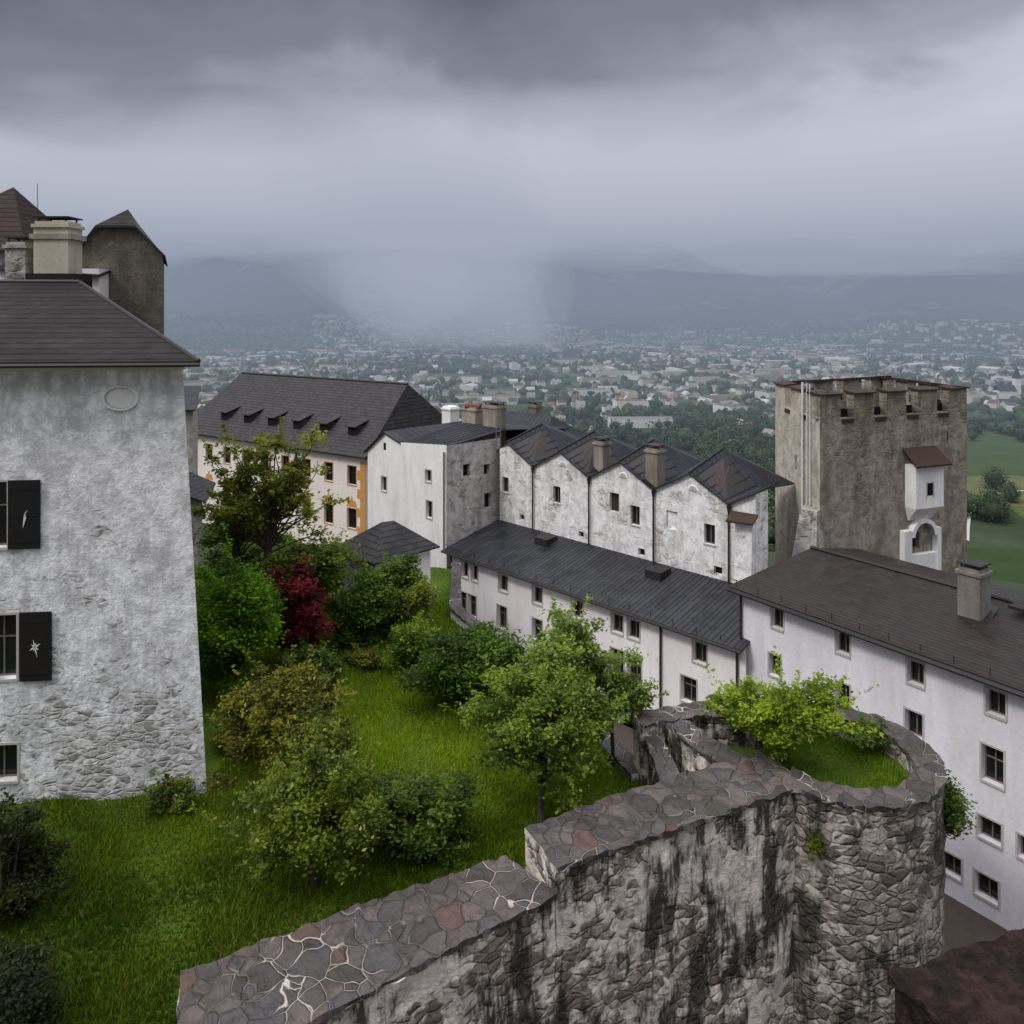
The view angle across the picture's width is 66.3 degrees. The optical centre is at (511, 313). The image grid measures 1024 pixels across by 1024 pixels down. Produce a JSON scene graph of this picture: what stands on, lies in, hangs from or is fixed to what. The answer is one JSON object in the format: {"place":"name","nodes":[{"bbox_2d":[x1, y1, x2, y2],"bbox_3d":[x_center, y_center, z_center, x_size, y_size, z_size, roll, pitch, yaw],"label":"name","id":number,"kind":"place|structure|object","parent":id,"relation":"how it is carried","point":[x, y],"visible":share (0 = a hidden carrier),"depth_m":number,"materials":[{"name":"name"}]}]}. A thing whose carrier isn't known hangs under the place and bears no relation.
{"place":"outdoors","nodes":[
{"label":"outdoors","id":0,"kind":"place"},
{"bbox_2d":[0,567,646,1023],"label":"garden lawn","id":1,"kind":"structure","parent":0,"point":[150,911],"depth_m":21.36,"materials":[{"name":"green plant"}]},
{"bbox_2d":[0,923,85,1023],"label":"dark yew bush","id":2,"kind":"object","parent":1,"relation":"on","point":[26,1000],"visible":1,"depth_m":16.45,"materials":[{"name":"green plant"}]},
{"bbox_2d":[0,784,90,925],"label":"dark yew bush","id":3,"kind":"object","parent":1,"relation":"on","point":[26,856],"visible":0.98,"depth_m":19.70,"materials":[{"name":"green plant"}]},
{"bbox_2d":[0,367,206,802],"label":"walls","id":4,"kind":"structure","parent":1,"relation":"on","point":[105,575],"depth_m":24.26,"materials":[{"name":"white paint"}]},
{"bbox_2d":[0,479,19,784],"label":"windows","id":5,"kind":"structure","parent":4,"relation":"attached to","point":[9,665],"depth_m":24.25,"materials":[{"name":"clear glass"}]},
{"bbox_2d":[8,480,51,681],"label":"shutters","id":6,"kind":"object","parent":5,"relation":"attached to","point":[24,532],"visible":1,"depth_m":23.95,"materials":[{"name":"black paint"}]},
{"bbox_2d":[0,279,200,367],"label":"roof","id":7,"kind":"structure","parent":4,"relation":"on","point":[62,324],"depth_m":25.53,"materials":[{"name":"tile"}]},
{"bbox_2d":[2,183,91,287],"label":"chimneys","id":8,"kind":"object","parent":7,"relation":"on","point":[53,251],"visible":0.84,"depth_m":30.52,"materials":[{"name":"concrete"}]},
{"bbox_2d":[102,385,139,410],"bbox_3d":[-12.127,2.620,24.267,1.120,0.806,0.080,0,0,-6],"label":"oval niche","id":9,"kind":"object","parent":4,"relation":"attached to","point":[121,397],"visible":1,"depth_m":24.28,"materials":[{"name":"white paint"}]},
{"bbox_2d":[139,765,200,819],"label":"rose bush","id":10,"kind":"object","parent":1,"relation":"on","point":[166,791],"visible":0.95,"depth_m":23.48,"materials":[{"name":"green plant"}]},
{"bbox_2d":[184,385,215,567],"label":"stone annex","id":11,"kind":"object","parent":1,"relation":"on","point":[198,485],"visible":0.21,"depth_m":50.72,"materials":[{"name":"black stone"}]},
{"bbox_2d":[205,685,267,743],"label":"fern clump","id":12,"kind":"object","parent":1,"relation":"on","point":[215,726],"visible":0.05,"depth_m":26.87,"materials":[{"name":"green plant"}]},
{"bbox_2d":[194,523,291,699],"bbox_3d":[-11.119,11.682,31.054,5.039,7.108,4.859,0,0,0],"label":"green shrub","id":13,"kind":"object","parent":1,"relation":"on","point":[244,603],"visible":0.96,"depth_m":30.29,"materials":[{"name":"green plant"}]},
{"bbox_2d":[197,480,289,569],"bbox_3d":[-13.080,11.563,38.091,4.558,7.290,4.148,0,0,0],"label":"walnut tree","id":14,"kind":"object","parent":1,"relation":"on","point":[214,535],"visible":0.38,"depth_m":37.33,"materials":[{"name":"green plant"}]},
{"bbox_2d":[194,524,332,603],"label":"background shrubbery","id":15,"kind":"object","parent":1,"relation":"on","point":[258,557],"visible":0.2,"depth_m":40.17,"materials":[{"name":"green plant"}]},
{"bbox_2d":[191,415,353,583],"bbox_3d":[-10.990,9.991,35.426,5.529,10.431,5.820,0,0,42],"label":"walnut tree","id":16,"kind":"object","parent":1,"relation":"on","point":[275,495],"visible":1,"depth_m":35.36,"materials":[{"name":"green plant"}]},
{"bbox_2d":[197,644,365,804],"bbox_3d":[-6.931,12.690,24.064,4.785,5.109,3.839,0,0,15],"label":"shrub","id":17,"kind":"object","parent":1,"relation":"on","point":[285,695],"visible":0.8,"depth_m":23.58,"materials":[{"name":"green plant"}]},
{"bbox_2d":[173,710,412,888],"bbox_3d":[-5.569,12.941,20.827,6.144,4.534,4.076,0,0,0],"label":"shrub","id":18,"kind":"object","parent":1,"relation":"on","point":[317,801],"visible":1,"depth_m":20.05,"materials":[{"name":"green plant"}]},
{"bbox_2d":[265,554,340,651],"bbox_3d":[-9.200,12.657,32.995,3.894,5.124,3.161,0,0,0],"label":"red maple tree","id":19,"kind":"object","parent":1,"relation":"on","point":[299,587],"visible":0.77,"depth_m":32.59,"materials":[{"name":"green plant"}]},
{"bbox_2d":[267,628,347,692],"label":"background shrubbery","id":20,"kind":"object","parent":1,"relation":"on","point":[330,663],"visible":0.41,"depth_m":31.22,"materials":[{"name":"green plant"}]},
{"bbox_2d":[261,528,369,647],"bbox_3d":[-8.793,12.267,34.803,4.137,5.902,4.374,0,0,43],"label":"walnut tree","id":21,"kind":"object","parent":1,"relation":"on","point":[328,558],"visible":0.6,"depth_m":34.38,"materials":[{"name":"green plant"}]},
{"bbox_2d":[259,677,373,800],"bbox_3d":[-5.509,12.932,22.410,2.888,4.592,2.770,0,0,-41],"label":"shrub","id":22,"kind":"object","parent":1,"relation":"on","point":[332,733],"visible":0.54,"depth_m":22.39,"materials":[{"name":"green plant"}]},
{"bbox_2d":[342,643,383,670],"bbox_3d":[-6.413,14.721,33.465,1.967,0.915,1.518,0,0,0],"label":"lily bed","id":23,"kind":"object","parent":1,"relation":"on","point":[369,659],"visible":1,"depth_m":33.26,"materials":[{"name":"green plant"}]},
{"bbox_2d":[320,551,412,648],"bbox_3d":[-6.664,13.313,36.003,4.668,4.159,3.752,0,0,-27],"label":"rhododendron bush","id":24,"kind":"object","parent":1,"relation":"on","point":[359,608],"visible":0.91,"depth_m":35.17,"materials":[{"name":"green plant"}]},
{"bbox_2d":[342,521,439,603],"bbox_3d":[-6.473,13.375,40.444,4.100,5.250,3.650,0,0,-45],"label":"garden hut","id":25,"kind":"object","parent":1,"relation":"on","point":[392,538],"visible":0.28,"depth_m":39.76,"materials":[{"name":"white paint"}]},
{"bbox_2d":[361,549,441,626],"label":"bush","id":26,"kind":"object","parent":1,"relation":"on","point":[407,572],"visible":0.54,"depth_m":36.23,"materials":[{"name":"green plant"}]},
{"bbox_2d":[381,575,439,624],"bbox_3d":[-4.593,13.514,35.878,2.470,3.389,2.712,0,0,15],"label":"apple tree","id":27,"kind":"object","parent":1,"relation":"on","point":[408,612],"visible":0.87,"depth_m":35.34,"materials":[{"name":"green plant"}]},
{"bbox_2d":[377,610,448,672],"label":"yellow green shrub","id":28,"kind":"object","parent":1,"relation":"on","point":[407,645],"visible":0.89,"depth_m":33.05,"materials":[{"name":"green plant"}]},
{"bbox_2d":[357,762,487,877],"bbox_3d":[-2.613,13.809,21.801,3.921,3.181,3.035,0,0,0],"label":"lilac bush","id":29,"kind":"object","parent":1,"relation":"on","point":[436,826],"visible":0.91,"depth_m":21.46,"materials":[{"name":"green plant"}]},
{"bbox_2d":[391,619,530,707],"bbox_3d":[-1.469,13.712,30.020,5.195,3.482,4.676,0,0,36],"label":"hazel bush","id":30,"kind":"object","parent":1,"relation":"on","point":[453,662],"visible":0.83,"depth_m":29.44,"materials":[{"name":"green plant"}]},
{"bbox_2d":[488,630,558,714],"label":"hazel bush","id":31,"kind":"object","parent":1,"relation":"on","point":[524,662],"visible":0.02,"depth_m":29.23,"materials":[{"name":"green plant"}]},
{"bbox_2d":[438,624,638,822],"bbox_3d":[0.766,12.533,23.365,6.088,5.391,4.643,0,0,0],"label":"apple tree","id":32,"kind":"object","parent":1,"relation":"on","point":[584,714],"visible":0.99,"depth_m":22.83,"materials":[{"name":"green plant"}]},
{"bbox_2d":[517,593,619,771],"bbox_3d":[1.760,11.991,25.380,3.236,6.422,3.112,0,0,0],"label":"apple tree","id":33,"kind":"object","parent":1,"relation":"on","point":[566,635],"visible":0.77,"depth_m":25.04,"materials":[{"name":"green plant"}]},
{"bbox_2d":[577,641,669,767],"bbox_3d":[3.498,12.910,25.931,3.233,4.587,2.887,0,0,0],"label":"apple tree","id":34,"kind":"object","parent":1,"relation":"on","point":[614,678],"visible":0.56,"depth_m":25.46,"materials":[{"name":"green plant"}]},
{"bbox_2d":[0,0,1023,267],"label":"sky","id":35,"kind":"structure","parent":0,"point":[724,133],"materials":[{"name":"grey"}]},
{"bbox_2d":[164,203,1023,953],"bbox_3d":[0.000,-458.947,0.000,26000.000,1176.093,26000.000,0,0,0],"label":"ground","id":36,"kind":"structure","parent":0,"point":[348,259],"depth_m":4756.55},
{"bbox_2d":[0,187,110,298],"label":"pyramid roofed tower","id":37,"kind":"structure","parent":36,"relation":"on","point":[18,211],"depth_m":34.82,"materials":[{"name":"brown tile"}]},
{"bbox_2d":[82,210,167,334],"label":"grey gabled tower","id":38,"kind":"structure","parent":36,"relation":"on","point":[126,251],"depth_m":34.00,"materials":[{"name":"concrete"}]},
{"bbox_2d":[198,435,367,548],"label":"walls","id":39,"kind":"structure","parent":36,"relation":"on","point":[340,487],"depth_m":69.46,"materials":[{"name":"beige paint"}]},
{"bbox_2d":[205,443,356,529],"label":"windows","id":40,"kind":"structure","parent":39,"relation":"attached to","point":[352,511],"depth_m":69.08,"materials":[{"name":"black glass"}]},
{"bbox_2d":[205,461,365,534],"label":"trim","id":41,"kind":"structure","parent":39,"relation":"attached to","point":[361,493],"depth_m":66.62,"materials":[{"name":"orange paint"}]},
{"bbox_2d":[198,372,441,458],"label":"roof","id":42,"kind":"structure","parent":39,"relation":"on","point":[382,406],"depth_m":74.58,"materials":[{"name":"tile"}]},
{"bbox_2d":[219,405,369,435],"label":"dormers","id":43,"kind":"object","parent":42,"relation":"attached to","point":[354,427],"visible":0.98,"depth_m":73.44,"materials":[{"name":"black tile"}]},
{"bbox_2d":[174,856,556,1023],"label":"stone wall","id":44,"kind":"structure","parent":36,"relation":"on","point":[475,944],"depth_m":17.64,"materials":[{"name":"grey stone"}]},
{"bbox_2d":[368,434,499,568],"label":"walls","id":45,"kind":"structure","parent":36,"relation":"on","point":[403,501],"depth_m":52.31,"materials":[{"name":"white paint"}]},
{"bbox_2d":[380,443,487,519],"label":"windows","id":46,"kind":"structure","parent":45,"relation":"attached to","point":[430,479],"depth_m":51.95,"materials":[{"name":"black glass"}]},
{"bbox_2d":[443,452,444,548],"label":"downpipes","id":47,"kind":"object","parent":45,"relation":"attached to","point":[443,500],"visible":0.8,"depth_m":50.27,"materials":[{"name":"metal"}]},
{"bbox_2d":[363,414,568,452],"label":"roof","id":48,"kind":"structure","parent":45,"relation":"on","point":[453,433],"depth_m":55.09,"materials":[{"name":"tile"}]},
{"bbox_2d":[441,400,543,445],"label":"chimneys","id":49,"kind":"object","parent":48,"relation":"on","point":[484,414],"visible":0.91,"depth_m":57.33,"materials":[{"name":"paint"}]},
{"bbox_2d":[449,562,638,781],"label":"garden retaining wall","id":50,"kind":"structure","parent":36,"relation":"on","point":[624,756],"depth_m":36.95,"materials":[{"name":"grey stone"}]},
{"bbox_2d":[164,305,1023,437],"bbox_3d":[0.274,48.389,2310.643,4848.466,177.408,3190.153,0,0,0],"label":"distant trees","id":51,"kind":"object","parent":36,"relation":"on","point":[983,411],"visible":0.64,"depth_m":2152.09,"materials":[{"name":"green plant"}]},
{"bbox_2d":[452,556,745,728],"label":"walls","id":52,"kind":"structure","parent":36,"relation":"on","point":[676,647],"depth_m":40.13,"materials":[{"name":"white paint"}]},
{"bbox_2d":[461,560,707,724],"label":"windows","id":53,"kind":"structure","parent":52,"relation":"attached to","point":[691,688],"depth_m":40.78,"materials":[{"name":"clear glass"}]},
{"bbox_2d":[450,556,737,706],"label":"downpipes","id":54,"kind":"object","parent":52,"relation":"attached to","point":[660,664],"visible":0.47,"depth_m":38.46,"materials":[{"name":"metal"}]},
{"bbox_2d":[441,519,749,653],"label":"roof","id":55,"kind":"structure","parent":52,"relation":"on","point":[700,607],"depth_m":42.62,"materials":[{"name":"tile"}]},
{"bbox_2d":[740,596,741,638],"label":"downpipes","id":56,"kind":"object","parent":52,"relation":"attached to","point":[740,617],"visible":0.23,"depth_m":35.81,"materials":[{"name":"metal"}]},
{"bbox_2d":[183,313,1023,440],"bbox_3d":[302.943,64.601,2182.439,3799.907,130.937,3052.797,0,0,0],"label":"distant town","id":57,"kind":"object","parent":36,"relation":"on","point":[666,397],"visible":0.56,"depth_m":1745.44},
{"bbox_2d":[497,410,794,583],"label":"gabled white wing","id":58,"kind":"structure","parent":36,"relation":"on","point":[653,500],"depth_m":45.28,"materials":[{"name":"white paint"}]},
{"bbox_2d":[496,406,500,517],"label":"downpipe","id":59,"kind":"object","parent":58,"relation":"attached to","point":[496,454],"visible":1,"depth_m":52.95,"materials":[{"name":"black metal"}]},
{"bbox_2d":[501,477,721,573],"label":"windows","id":60,"kind":"structure","parent":58,"relation":"in","point":[710,529],"depth_m":45.28,"materials":[{"name":"black glass"}]},
{"bbox_2d":[524,749,794,1023],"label":"stone wall","id":61,"kind":"structure","parent":36,"relation":"on","point":[674,901],"depth_m":20.57,"materials":[{"name":"grey stone"}]},
{"bbox_2d":[433,403,1023,551],"bbox_3d":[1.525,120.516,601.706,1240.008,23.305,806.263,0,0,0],"label":"hillside trees","id":62,"kind":"object","parent":36,"relation":"on","point":[756,450],"visible":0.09,"depth_m":783.25,"materials":[{"name":"green plant"}]},
{"bbox_2d":[633,701,947,1023],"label":"round bastion","id":63,"kind":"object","parent":36,"relation":"on","point":[868,918],"visible":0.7,"depth_m":21.61,"materials":[{"name":"grey stone"}]},
{"bbox_2d":[699,646,883,763],"bbox_3d":[8.557,12.324,24.254,5.478,3.780,3.394,0,0,16],"label":"bush","id":64,"kind":"object","parent":63,"relation":"on","point":[788,716],"visible":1,"depth_m":23.85,"materials":[{"name":"green plant"}]},
{"bbox_2d":[805,826,827,861],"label":"wall weeds","id":65,"kind":"object","parent":63,"relation":"attached to","point":[814,846],"depth_m":21.45,"materials":[{"name":"green plant"}]},
{"bbox_2d":[839,709,892,749],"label":"bush","id":66,"kind":"object","parent":63,"relation":"attached to","point":[873,738],"visible":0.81,"depth_m":24.86,"materials":[{"name":"green plant"}]},
{"bbox_2d":[940,769,981,839],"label":"ivy","id":67,"kind":"object","parent":63,"relation":"attached to","point":[953,815],"visible":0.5,"depth_m":22.26,"materials":[{"name":"green plant"}]},
{"bbox_2d":[773,375,969,574],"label":"battlemented tower","id":68,"kind":"structure","parent":36,"relation":"on","point":[877,464],"depth_m":44.03,"materials":[{"name":"stone"}]},
{"bbox_2d":[742,597,1023,932],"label":"walls","id":69,"kind":"structure","parent":36,"relation":"on","point":[959,724],"depth_m":28.36,"materials":[{"name":"grey paint"}]},
{"bbox_2d":[726,545,1023,697],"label":"roof","id":70,"kind":"structure","parent":69,"relation":"on","point":[906,608],"depth_m":32.24,"materials":[{"name":"brown"}]},
{"bbox_2d":[955,557,992,620],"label":"chimneys","id":71,"kind":"object","parent":70,"relation":"on","point":[974,589],"visible":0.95,"depth_m":30.65,"materials":[{"name":"paint"}]},
{"bbox_2d":[767,607,1023,908],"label":"windows","id":72,"kind":"structure","parent":69,"relation":"attached to","point":[995,763],"depth_m":27.62,"materials":[{"name":"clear glass"}]},
{"bbox_2d":[888,929,1023,1023],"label":"parapet wall","id":73,"kind":"structure","parent":36,"relation":"on","point":[982,984],"depth_m":10.40,"materials":[{"name":"stone"}]},
{"bbox_2d":[967,466,1023,524],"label":"meadow trees","id":74,"kind":"object","parent":36,"relation":"on","point":[990,505],"visible":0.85,"depth_m":481.22,"materials":[{"name":"green plant"}]},
{"bbox_2d":[992,366,1020,398],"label":"distant church","id":75,"kind":"structure","parent":36,"relation":"on","point":[1007,391],"depth_m":1146.00,"materials":[{"name":"white paint"}]},
{"bbox_2d":[967,490,1023,540],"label":"meadow path","id":76,"kind":"structure","parent":0,"point":[968,524],"depth_m":460.08,"materials":[{"name":"stone"}]}
]}

